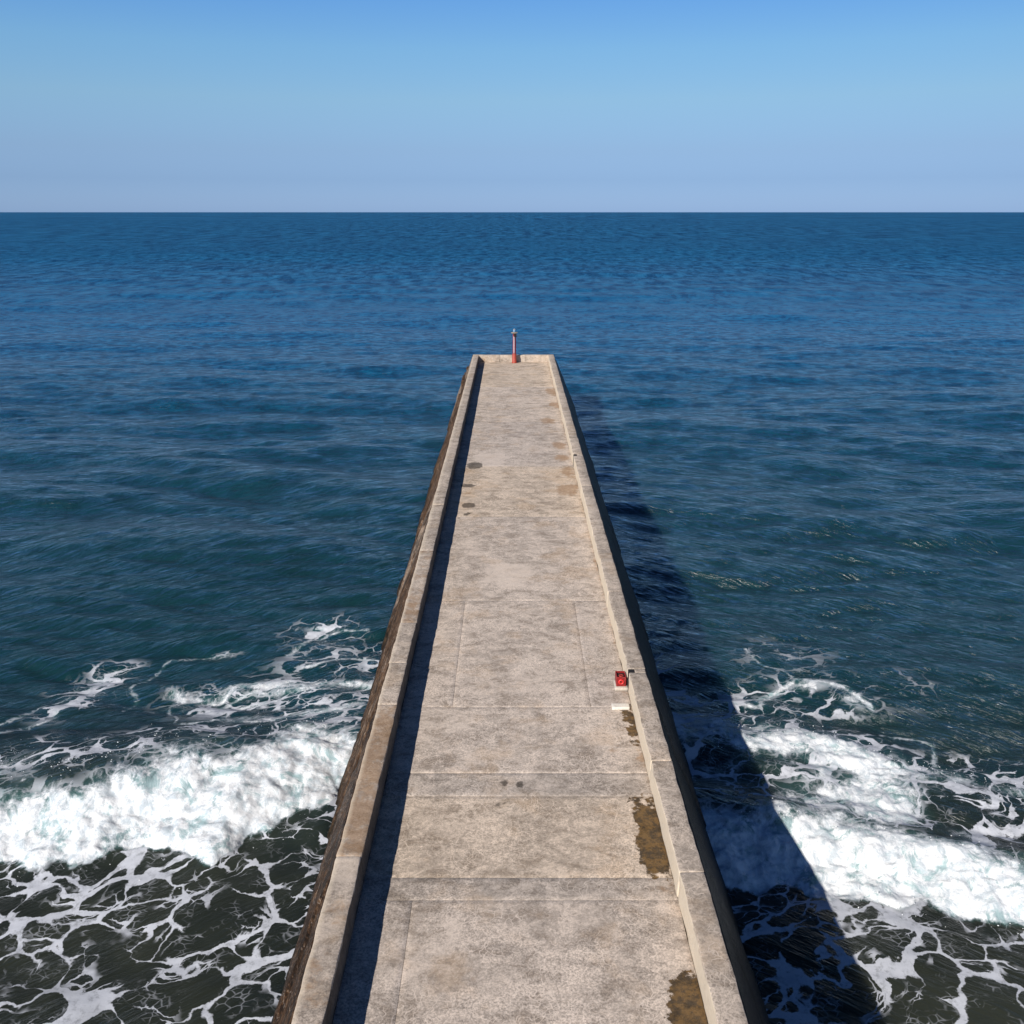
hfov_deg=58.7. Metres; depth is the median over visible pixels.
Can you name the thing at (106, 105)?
sky
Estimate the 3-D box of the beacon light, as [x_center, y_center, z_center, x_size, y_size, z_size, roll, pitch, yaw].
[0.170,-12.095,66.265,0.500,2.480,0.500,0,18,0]
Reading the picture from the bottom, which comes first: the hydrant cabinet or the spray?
the spray
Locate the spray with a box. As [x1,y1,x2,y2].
[1,712,1023,935]
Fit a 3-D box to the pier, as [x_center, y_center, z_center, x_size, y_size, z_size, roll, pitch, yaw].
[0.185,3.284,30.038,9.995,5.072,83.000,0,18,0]
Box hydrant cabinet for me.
[613,671,627,690]
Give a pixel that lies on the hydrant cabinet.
(619, 682)
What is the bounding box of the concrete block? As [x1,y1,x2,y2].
[611,703,629,709]
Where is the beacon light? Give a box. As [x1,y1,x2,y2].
[511,329,517,362]
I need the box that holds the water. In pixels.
[0,212,1023,1023]
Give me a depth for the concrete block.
20.20 m
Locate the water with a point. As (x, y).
(222, 436)
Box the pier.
[270,354,770,1023]
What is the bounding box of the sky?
[0,0,1023,211]

